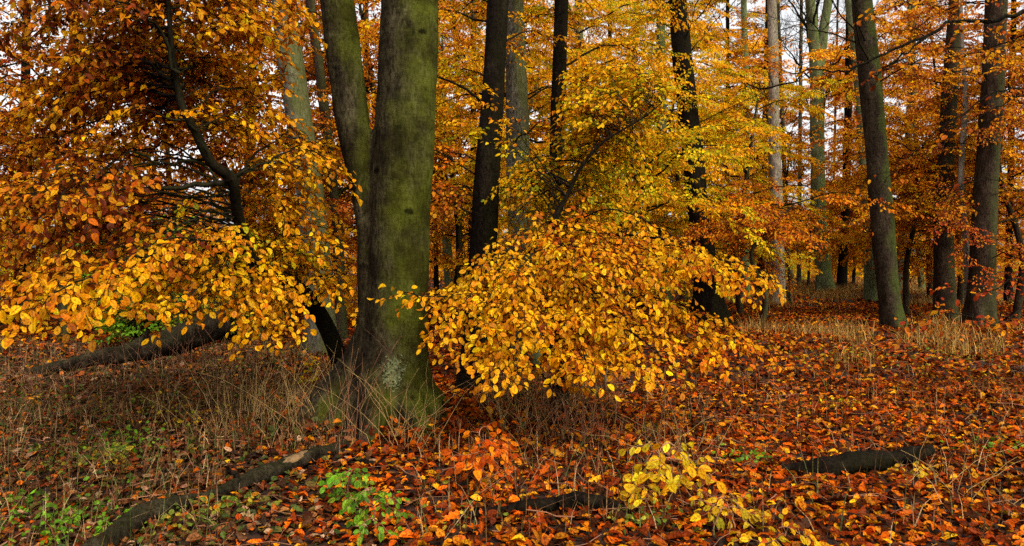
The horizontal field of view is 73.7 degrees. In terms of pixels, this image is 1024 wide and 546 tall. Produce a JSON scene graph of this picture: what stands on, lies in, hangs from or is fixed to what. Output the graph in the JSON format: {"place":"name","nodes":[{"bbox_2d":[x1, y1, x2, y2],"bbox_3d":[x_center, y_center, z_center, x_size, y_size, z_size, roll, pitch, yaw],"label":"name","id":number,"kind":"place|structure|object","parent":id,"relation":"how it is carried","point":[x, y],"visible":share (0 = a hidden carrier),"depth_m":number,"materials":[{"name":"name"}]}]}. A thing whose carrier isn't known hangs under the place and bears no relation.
{"place":"outdoors","nodes":[
{"label":"outdoors","id":0,"kind":"place"},
{"bbox_2d":[0,262,1023,545],"bbox_3d":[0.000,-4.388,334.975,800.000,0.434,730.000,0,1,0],"label":"forest floor","id":1,"kind":"structure","parent":0,"point":[254,534],"depth_m":5.00,"materials":[{"name":"orange plant"}]},
{"bbox_2d":[45,514,80,545],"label":"green seedling","id":2,"kind":"object","parent":1,"relation":"on","point":[61,523],"visible":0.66,"depth_m":3.80,"materials":[{"name":"green plant"}]},
{"bbox_2d":[0,12,150,280],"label":"young tree","id":3,"kind":"object","parent":1,"relation":"on","point":[8,60],"visible":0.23,"depth_m":14.21,"materials":[{"name":"orange plant"}]},
{"bbox_2d":[0,352,158,392],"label":"dry weed","id":4,"kind":"object","parent":1,"relation":"on","point":[54,373],"visible":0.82,"depth_m":8.01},
{"bbox_2d":[0,0,185,305],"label":"slender tree","id":5,"kind":"object","parent":1,"relation":"on","point":[27,72],"visible":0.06,"depth_m":17.83,"materials":[{"name":"orange plant"}]},
{"bbox_2d":[0,2,197,306],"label":"slender tree","id":6,"kind":"object","parent":1,"relation":"on","point":[148,168],"visible":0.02,"depth_m":20.81,"materials":[{"name":"orange plant"}]},
{"bbox_2d":[0,43,218,336],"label":"young tree","id":7,"kind":"object","parent":1,"relation":"on","point":[61,306],"visible":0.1,"depth_m":12.95,"materials":[{"name":"orange plant"}]},
{"bbox_2d":[89,442,134,464],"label":"green seedling","id":8,"kind":"object","parent":1,"relation":"on","point":[127,448],"visible":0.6,"depth_m":5.15,"materials":[{"name":"green plant"}]},
{"bbox_2d":[87,509,144,536],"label":"green seedling","id":9,"kind":"object","parent":1,"relation":"on","point":[98,529],"visible":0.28,"depth_m":3.76,"materials":[{"name":"green plant"}]},
{"bbox_2d":[15,3,231,286],"bbox_3d":[-13.137,-6.830,23.566,8.102,16.235,5.599,0,1,18],"label":"slender tree","id":10,"kind":"object","parent":1,"relation":"on","point":[56,39],"visible":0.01,"depth_m":23.47,"materials":[{"name":"orange plant"}]},
{"bbox_2d":[30,310,231,373],"bbox_3d":[-5.375,1.004,9.764,2.560,0.866,0.646,-1,1,-28],"label":"fallen log","id":11,"kind":"object","parent":1,"relation":"on","point":[213,330],"visible":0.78,"depth_m":9.63,"materials":[{"name":"wood"}]},
{"bbox_2d":[80,493,204,545],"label":"fallen log","id":12,"kind":"object","parent":1,"relation":"on","point":[120,527],"visible":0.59,"depth_m":3.82,"materials":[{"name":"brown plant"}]},
{"bbox_2d":[74,214,212,344],"bbox_3d":[-6.478,0.057,11.518,2.406,2.651,2.174,0,1,0],"label":"green bush","id":13,"kind":"object","parent":1,"relation":"on","point":[130,327],"visible":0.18,"depth_m":11.37,"materials":[{"name":"green plant"}]},
{"bbox_2d":[8,31,303,330],"bbox_3d":[-7.556,-1.867,15.100,6.415,7.698,6.274,0,1,0],"label":"young tree","id":14,"kind":"object","parent":1,"relation":"on","point":[103,141],"visible":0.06,"depth_m":14.38,"materials":[{"name":"orange plant"}]},
{"bbox_2d":[0,0,362,365],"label":"leaning beech","id":15,"kind":"object","parent":1,"relation":"on","point":[165,85],"visible":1,"depth_m":5.48,"materials":[{"name":"orange plant"}]},
{"bbox_2d":[67,316,313,383],"bbox_3d":[-4.296,1.031,9.256,3.228,0.826,2.222,0,1,0],"label":"dry weed","id":16,"kind":"object","parent":1,"relation":"on","point":[178,356],"visible":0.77,"depth_m":9.05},
{"bbox_2d":[177,263,286,341],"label":"green bush","id":17,"kind":"object","parent":1,"relation":"on","point":[233,333],"visible":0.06,"depth_m":12.26,"materials":[{"name":"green plant"}]},
{"bbox_2d":[132,340,337,433],"bbox_3d":[-2.398,0.989,6.099,1.804,0.842,1.002,0,1,0],"label":"dry weed","id":18,"kind":"object","parent":1,"relation":"on","point":[224,393],"visible":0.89,"depth_m":6.00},
{"bbox_2d":[163,345,354,431],"bbox_3d":[-1.971,1.001,5.779,2.038,0.773,0.745,0,1,-12],"label":"dry weed","id":19,"kind":"object","parent":1,"relation":"on","point":[291,393],"visible":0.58,"depth_m":5.84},
{"bbox_2d":[148,1,377,291],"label":"slender tree","id":20,"kind":"object","parent":1,"relation":"on","point":[255,68],"visible":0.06,"depth_m":19.86,"materials":[{"name":"orange plant"}]},
{"bbox_2d":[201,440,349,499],"bbox_3d":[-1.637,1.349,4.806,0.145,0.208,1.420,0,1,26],"label":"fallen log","id":21,"kind":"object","parent":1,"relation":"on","point":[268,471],"visible":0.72,"depth_m":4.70,"materials":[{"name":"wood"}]},
{"bbox_2d":[118,0,452,318],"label":"young tree","id":22,"kind":"object","parent":1,"relation":"on","point":[311,66],"visible":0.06,"depth_m":15.95,"materials":[{"name":"orange plant"}]},
{"bbox_2d":[163,0,443,355],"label":"beech tree","id":23,"kind":"object","parent":1,"relation":"on","point":[299,107],"visible":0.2,"depth_m":10.86,"materials":[{"name":"grey plant"}]},
{"bbox_2d":[298,355,331,382],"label":"beech sapling","id":24,"kind":"object","parent":1,"relation":"on","point":[311,369],"visible":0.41,"depth_m":7.67,"materials":[{"name":"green plant"}]},
{"bbox_2d":[177,0,474,338],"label":"beech tree","id":25,"kind":"object","parent":1,"relation":"on","point":[317,60],"visible":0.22,"depth_m":12.93,"materials":[{"name":"brown plant"}]},
{"bbox_2d":[318,466,377,514],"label":"green seedling","id":26,"kind":"object","parent":1,"relation":"on","point":[336,478],"visible":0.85,"depth_m":4.13,"materials":[{"name":"green plant"}]},
{"bbox_2d":[298,329,403,445],"bbox_3d":[-1.265,0.928,5.526,0.888,0.982,0.424,0,1,22],"label":"dry weed","id":27,"kind":"object","parent":1,"relation":"on","point":[357,401],"visible":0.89,"depth_m":5.47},
{"bbox_2d":[235,0,468,279],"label":"slender tree","id":28,"kind":"object","parent":1,"relation":"on","point":[445,259],"visible":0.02,"depth_m":19.79,"materials":[{"name":"orange plant"}]},
{"bbox_2d":[215,0,504,274],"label":"young tree","id":29,"kind":"object","parent":1,"relation":"on","point":[371,84],"visible":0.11,"depth_m":15.65,"materials":[{"name":"orange plant"}]},
{"bbox_2d":[290,0,451,445],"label":"beech tree","id":30,"kind":"object","parent":1,"relation":"on","point":[388,158],"visible":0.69,"depth_m":5.96,"materials":[{"name":"green plant"}]},
{"bbox_2d":[339,486,410,545],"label":"green seedling","id":31,"kind":"object","parent":1,"relation":"on","point":[359,517],"visible":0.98,"depth_m":3.69,"materials":[{"name":"green plant"}]},
{"bbox_2d":[342,455,442,466],"bbox_3d":[-0.885,1.383,5.008,0.767,0.069,0.170,0,1,0],"label":"fallen log","id":32,"kind":"object","parent":1,"relation":"on","point":[364,461],"visible":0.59,"depth_m":4.97,"materials":[{"name":"brown wood"}]},
{"bbox_2d":[313,363,479,449],"bbox_3d":[-0.869,1.058,5.380,1.404,0.727,0.338,0,1,0],"label":"dry weed","id":33,"kind":"object","parent":1,"relation":"on","point":[406,420],"visible":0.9,"depth_m":5.39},
{"bbox_2d":[337,0,482,291],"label":"slender tree","id":34,"kind":"object","parent":1,"relation":"on","point":[447,249],"visible":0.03,"depth_m":25.84,"materials":[{"name":"orange plant"}]},
{"bbox_2d":[353,0,503,295],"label":"slender tree","id":35,"kind":"object","parent":1,"relation":"on","point":[436,275],"visible":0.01,"depth_m":27.92,"materials":[{"name":"orange plant"}]},
{"bbox_2d":[298,0,604,321],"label":"young tree","id":36,"kind":"object","parent":1,"relation":"on","point":[460,237],"visible":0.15,"depth_m":16.77,"materials":[{"name":"orange plant"}]},
{"bbox_2d":[341,0,578,271],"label":"slender tree","id":37,"kind":"object","parent":1,"relation":"on","point":[472,109],"visible":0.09,"depth_m":18.40,"materials":[{"name":"orange plant"}]},
{"bbox_2d":[429,0,499,275],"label":"slender tree","id":38,"kind":"object","parent":1,"relation":"on","point":[463,249],"visible":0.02,"depth_m":35.84,"materials":[{"name":"orange plant"}]},
{"bbox_2d":[440,421,517,487],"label":"beech sapling","id":39,"kind":"object","parent":1,"relation":"on","point":[478,463],"visible":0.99,"depth_m":4.43,"materials":[{"name":"orange plant"}]},
{"bbox_2d":[479,429,520,476],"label":"beech sapling","id":40,"kind":"object","parent":1,"relation":"on","point":[503,451],"visible":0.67,"depth_m":4.80,"materials":[{"name":"orange plant"}]},
{"bbox_2d":[0,274,1023,545],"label":"fallen leaves","id":41,"kind":"object","parent":1,"relation":"on","point":[540,522],"visible":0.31,"depth_m":5.46,"materials":[{"name":"orange plant"}]},
{"bbox_2d":[0,330,1023,545],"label":"dry grass","id":42,"kind":"structure","parent":1,"relation":"on","point":[244,407],"depth_m":5.74,"materials":[{"name":"brown plant"}]},
{"bbox_2d":[0,334,1023,545],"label":"green plants","id":43,"kind":"object","parent":1,"relation":"on","point":[222,504],"visible":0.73,"depth_m":4.38,"materials":[{"name":"green plant"}]},
{"bbox_2d":[0,333,1023,545],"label":"ground twigs","id":44,"kind":"object","parent":1,"relation":"on","point":[787,395],"visible":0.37,"depth_m":5.64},
{"bbox_2d":[0,131,1023,281],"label":"distant wood","id":45,"kind":"object","parent":1,"relation":"on","point":[431,272],"visible":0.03,"depth_m":54.53,"materials":[{"name":"brown plant"}]},
{"bbox_2d":[1,273,1023,366],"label":"tall dry grass","id":46,"kind":"structure","parent":1,"relation":"on","point":[830,294],"depth_m":13.83,"materials":[{"name":"brown plant"}]},
{"bbox_2d":[373,0,667,366],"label":"beech tree","id":47,"kind":"object","parent":1,"relation":"on","point":[516,93],"visible":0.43,"depth_m":9.71,"materials":[{"name":"grey plant"}]},
{"bbox_2d":[337,0,722,391],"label":"dark beech","id":48,"kind":"object","parent":1,"relation":"on","point":[496,39],"visible":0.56,"depth_m":7.80,"materials":[{"name":"brown plant"}]},
{"bbox_2d":[470,376,589,432],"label":"dry weed","id":49,"kind":"object","parent":1,"relation":"on","point":[497,406],"visible":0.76,"depth_m":6.03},
{"bbox_2d":[430,0,636,224],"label":"young tree","id":50,"kind":"object","parent":1,"relation":"on","point":[546,129],"visible":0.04,"depth_m":21.53,"materials":[{"name":"orange plant"}]},
{"bbox_2d":[469,491,629,518],"bbox_3d":[0.220,1.364,4.012,0.937,0.142,0.172,0,1,4],"label":"fallen log","id":51,"kind":"object","parent":1,"relation":"on","point":[581,497],"visible":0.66,"depth_m":3.99,"materials":[{"name":"brown wood"}]},
{"bbox_2d":[432,45,669,302],"bbox_3d":[0.343,-1.790,14.573,5.703,6.297,6.839,0,1,0],"label":"young tree","id":52,"kind":"object","parent":1,"relation":"on","point":[457,167],"visible":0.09,"depth_m":13.69,"materials":[{"name":"yellow plant"}]},
{"bbox_2d":[438,0,704,374],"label":"dark beech","id":53,"kind":"object","parent":1,"relation":"on","point":[560,64],"visible":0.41,"depth_m":9.60,"materials":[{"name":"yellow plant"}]},
{"bbox_2d":[367,60,787,406],"bbox_3d":[0.612,-0.564,7.100,3.401,4.068,5.239,0,1,0],"label":"young beech","id":54,"kind":"object","parent":1,"relation":"on","point":[552,265],"visible":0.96,"depth_m":5.77,"materials":[{"name":"yellow plant"}]},
{"bbox_2d":[464,0,692,304],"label":"slender tree","id":55,"kind":"object","parent":1,"relation":"on","point":[593,5],"visible":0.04,"depth_m":21.17,"materials":[{"name":"yellow plant"}]},
{"bbox_2d":[436,0,745,304],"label":"young tree","id":56,"kind":"object","parent":1,"relation":"on","point":[648,44],"visible":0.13,"depth_m":16.85,"materials":[{"name":"yellow plant"}]},
{"bbox_2d":[511,377,679,447],"bbox_3d":[0.664,1.161,5.777,1.472,0.587,0.543,0,1,0],"label":"dry weed","id":57,"kind":"object","parent":1,"relation":"on","point":[583,418],"visible":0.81,"depth_m":5.76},
{"bbox_2d":[543,0,651,286],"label":"slender tree","id":58,"kind":"object","parent":1,"relation":"on","point":[608,31],"visible":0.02,"depth_m":32.89,"materials":[{"name":"yellow plant"}]},
{"bbox_2d":[567,0,716,293],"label":"slender tree","id":59,"kind":"object","parent":1,"relation":"on","point":[606,1],"visible":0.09,"depth_m":29.38,"materials":[{"name":"yellow plant"}]},
{"bbox_2d":[498,81,787,334],"bbox_3d":[2.563,-1.282,13.198,4.968,5.227,4.928,0,1,17],"label":"young tree","id":60,"kind":"object","parent":1,"relation":"on","point":[669,193],"visible":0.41,"depth_m":12.68,"materials":[{"name":"yellow plant"}]},
{"bbox_2d":[619,479,669,507],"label":"beech sapling","id":61,"kind":"object","parent":1,"relation":"on","point":[628,487],"visible":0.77,"depth_m":4.12,"materials":[{"name":"yellow plant"}]},
{"bbox_2d":[569,2,730,290],"bbox_3d":[5.874,-5.424,30.980,8.782,12.980,7.700,0,1,0],"label":"young tree","id":62,"kind":"object","parent":1,"relation":"on","point":[625,29],"visible":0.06,"depth_m":29.84,"materials":[{"name":"yellow plant"}]},
{"bbox_2d":[572,403,742,466],"bbox_3d":[1.124,1.221,5.152,1.333,0.500,0.488,0,1,0],"label":"dry weed","id":63,"kind":"object","parent":1,"relation":"on","point":[681,450],"visible":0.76,"depth_m":5.23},
{"bbox_2d":[618,439,726,507],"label":"beech sapling","id":64,"kind":"object","parent":1,"relation":"on","point":[642,476],"visible":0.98,"depth_m":4.27,"materials":[{"name":"yellow plant"}]},
{"bbox_2d":[598,0,770,299],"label":"slender tree","id":65,"kind":"object","parent":1,"relation":"on","point":[662,44],"visible":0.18,"depth_m":23.75,"materials":[{"name":"orange plant"}]},
{"bbox_2d":[597,19,798,299],"bbox_3d":[5.944,-3.887,24.126,7.462,9.980,7.800,0,1,0],"label":"young tree","id":66,"kind":"object","parent":1,"relation":"on","point":[704,53],"visible":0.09,"depth_m":22.76,"materials":[{"name":"yellow plant"}]},
{"bbox_2d":[579,0,819,324],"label":"dark beech","id":67,"kind":"object","parent":1,"relation":"on","point":[709,300],"visible":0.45,"depth_m":16.45,"materials":[{"name":"yellow plant"}]},
{"bbox_2d":[654,0,793,288],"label":"slender tree","id":68,"kind":"object","parent":1,"relation":"on","point":[752,14],"visible":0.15,"depth_m":33.53,"materials":[{"name":"yellow plant"}]},
{"bbox_2d":[689,489,774,539],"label":"beech sapling","id":69,"kind":"object","parent":1,"relation":"on","point":[719,523],"visible":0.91,"depth_m":3.76,"materials":[{"name":"yellow plant"}]},
{"bbox_2d":[670,45,810,268],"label":"young tree","id":70,"kind":"object","parent":1,"relation":"on","point":[793,164],"visible":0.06,"depth_m":33.94,"materials":[{"name":"yellow plant"}]},
{"bbox_2d":[697,0,794,304],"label":"pale tree","id":71,"kind":"object","parent":1,"relation":"on","point":[774,119],"visible":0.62,"depth_m":23.77,"materials":[{"name":"grey plant"}]},
{"bbox_2d":[641,0,854,297],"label":"slender tree","id":72,"kind":"object","parent":1,"relation":"on","point":[745,55],"visible":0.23,"depth_m":26.75,"materials":[{"name":"orange plant"}]},
{"bbox_2d":[734,451,763,468],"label":"beech sapling","id":73,"kind":"object","parent":1,"relation":"on","point":[738,459],"visible":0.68,"depth_m":5.09,"materials":[{"name":"green plant"}]},
{"bbox_2d":[694,0,835,291],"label":"slender tree","id":74,"kind":"object","parent":1,"relation":"on","point":[760,40],"visible":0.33,"depth_m":32.79,"materials":[{"name":"yellow plant"}]},
{"bbox_2d":[619,57,913,314],"bbox_3d":[6.166,-2.558,18.982,6.544,7.676,6.294,0,1,-21],"label":"young tree","id":75,"kind":"object","parent":1,"relation":"on","point":[747,163],"visible":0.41,"depth_m":18.46,"materials":[{"name":"yellow plant"}]},
{"bbox_2d":[725,42,810,279],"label":"young tree","id":76,"kind":"object","parent":1,"relation":"on","point":[804,118],"visible":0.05,"depth_m":47.17,"materials":[{"name":"orange plant"}]},
{"bbox_2d":[728,508,820,545],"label":"beech sapling","id":77,"kind":"object","parent":1,"relation":"on","point":[745,538],"visible":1,"depth_m":3.44,"materials":[{"name":"yellow plant"}]},
{"bbox_2d":[715,0,855,284],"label":"slender tree","id":78,"kind":"object","parent":1,"relation":"on","point":[829,222],"visible":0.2,"depth_m":35.73,"materials":[{"name":"orange plant"}]},
{"bbox_2d":[648,192,923,327],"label":"young tree","id":79,"kind":"object","parent":1,"relation":"on","point":[796,232],"visible":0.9,"depth_m":14.94,"materials":[{"name":"orange plant"}]},
{"bbox_2d":[724,116,853,266],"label":"young tree","id":80,"kind":"object","parent":1,"relation":"on","point":[802,132],"visible":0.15,"depth_m":33.19,"materials":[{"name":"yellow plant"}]},
{"bbox_2d":[785,245,792,303],"bbox_3d":[9.605,-0.177,24.022,0.594,2.758,0.560,1,1,37],"label":"tree snag","id":81,"kind":"object","parent":1,"relation":"on","point":[788,294],"visible":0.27,"depth_m":23.84,"materials":[{"name":"brown wood"}]},
{"bbox_2d":[736,0,880,286],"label":"slender tree","id":82,"kind":"object","parent":1,"relation":"on","point":[798,269],"visible":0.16,"depth_m":39.83,"materials":[{"name":"orange plant"}]},
{"bbox_2d":[784,0,843,286],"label":"slender tree","id":83,"kind":"object","parent":1,"relation":"on","point":[808,276],"visible":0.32,"depth_m":37.93,"materials":[{"name":"grey plant"}]},
{"bbox_2d":[783,1,845,271],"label":"slender tree","id":84,"kind":"object","parent":1,"relation":"on","point":[834,112],"visible":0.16,"depth_m":43.80,"materials":[{"name":"orange plant"}]},
{"bbox_2d":[761,0,886,291],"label":"forked tree","id":85,"kind":"object","parent":1,"relation":"on","point":[816,40],"visible":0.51,"depth_m":31.66,"materials":[{"name":"grey plant"}]},
{"bbox_2d":[793,12,903,287],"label":"slender tree","id":86,"kind":"object","parent":1,"relation":"on","point":[842,274],"visible":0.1,"depth_m":33.77,"materials":[{"name":"brown plant"}]},
{"bbox_2d":[802,159,913,284],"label":"young tree","id":87,"kind":"object","parent":1,"relation":"on","point":[834,266],"visible":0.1,"depth_m":39.11,"materials":[{"name":"orange plant"}]},
{"bbox_2d":[782,444,936,476],"bbox_3d":[2.644,1.374,5.000,1.480,0.195,0.313,0,1,-20],"label":"fallen log","id":88,"kind":"object","parent":1,"relation":"on","point":[852,462],"visible":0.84,"depth_m":4.84,"materials":[{"name":"wood"}]},
{"bbox_2d":[781,0,941,300],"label":"beech tree","id":89,"kind":"object","parent":1,"relation":"on","point":[869,287],"visible":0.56,"depth_m":24.84,"materials":[{"name":"brown plant"}]},
{"bbox_2d":[742,0,1023,349],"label":"overhanging beech","id":90,"kind":"object","parent":1,"relation":"on","point":[920,39],"visible":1,"depth_m":6.94,"materials":[{"name":"orange plant"}]},
{"bbox_2d":[747,0,1023,328],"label":"leaning tree","id":91,"kind":"object","parent":1,"relation":"on","point":[882,223],"visible":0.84,"depth_m":14.58,"materials":[{"name":"brown plant"}]},
{"bbox_2d":[802,23,968,261],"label":"young tree","id":92,"kind":"object","parent":1,"relation":"on","point":[841,156],"visible":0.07,"depth_m":36.80,"materials":[{"name":"orange plant"}]},
{"bbox_2d":[829,0,963,291],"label":"slender tree","id":93,"kind":"object","parent":1,"relation":"on","point":[900,275],"visible":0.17,"depth_m":29.84,"materials":[{"name":"orange plant"}]},
{"bbox_2d":[788,114,1023,314],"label":"young tree","id":94,"kind":"object","parent":1,"relation":"on","point":[909,245],"visible":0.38,"depth_m":18.63,"materials":[{"name":"orange plant"}]},
{"bbox_2d":[798,0,1023,319],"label":"beech tree","id":95,"kind":"object","parent":1,"relation":"on","point":[943,272],"visible":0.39,"depth_m":16.89,"materials":[{"name":"orange plant"}]},
{"bbox_2d":[887,461,938,478],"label":"beech sapling","id":96,"kind":"object","parent":1,"relation":"on","point":[920,475],"visible":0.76,"depth_m":4.83,"materials":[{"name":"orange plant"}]},
{"bbox_2d":[825,0,1003,289],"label":"slender tree","id":97,"kind":"object","parent":1,"relation":"on","point":[851,233],"visible":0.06,"depth_m":32.90,"materials":[{"name":"orange plant"}]},
{"bbox_2d":[821,77,1023,304],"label":"young tree","id":98,"kind":"object","parent":1,"relation":"on","point":[922,128],"visible":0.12,"depth_m":22.16,"materials":[{"name":"orange plant"}]},
{"bbox_2d":[828,0,1023,298],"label":"young tree","id":99,"kind":"object","parent":1,"relation":"on","point":[906,20],"visible":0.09,"depth_m":26.17,"materials":[{"name":"orange plant"}]},
{"bbox_2d":[841,0,1023,326],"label":"beech tree","id":100,"kind":"object","parent":1,"relation":"on","point":[983,245],"visible":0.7,"depth_m":15.32,"materials":[{"name":"orange plant"}]},
{"bbox_2d":[849,60,1023,320],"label":"young tree","id":101,"kind":"object","parent":1,"relation":"on","point":[1018,298],"visible":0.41,"depth_m":16.88,"materials":[{"name":"orange plant"}]},
{"bbox_2d":[886,8,1023,291],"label":"young tree","id":102,"kind":"object","parent":1,"relation":"on","point":[1011,164],"visible":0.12,"depth_m":24.59,"materials":[{"name":"orange plant"}]},
{"bbox_2d":[892,0,1023,301],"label":"crooked tree","id":103,"kind":"object","parent":1,"relation":"on","point":[963,135],"visible":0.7,"depth_m":15.90,"materials":[{"name":"orange plant"}]},
{"bbox_2d":[901,431,1022,503],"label":"dry weed","id":104,"kind":"object","parent":1,"relation":"on","point":[963,471],"visible":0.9,"depth_m":4.41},
{"bbox_2d":[906,0,1023,301],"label":"slender tree","id":105,"kind":"object","parent":1,"relation":"on","point":[1007,298],"visible":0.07,"depth_m":23.89,"materials":[{"name":"brown plant"}]},
{"bbox_2d":[909,0,1023,306],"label":"slender tree","id":106,"kind":"object","parent":1,"relation":"on","point":[1018,4],"visible":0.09,"depth_m":20.81,"materials":[{"name":"orange plant"}]},
{"bbox_2d":[0,0,1023,262],"label":"sky","id":107,"kind":"structure","parent":0,"point":[784,13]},
{"bbox_2d":[760,40,891,271],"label":"young tree","id":108,"kind":"object","parent":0,"point":[829,45],"visible":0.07,"depth_m":41.93,"materials":[{"name":"orange plant"}]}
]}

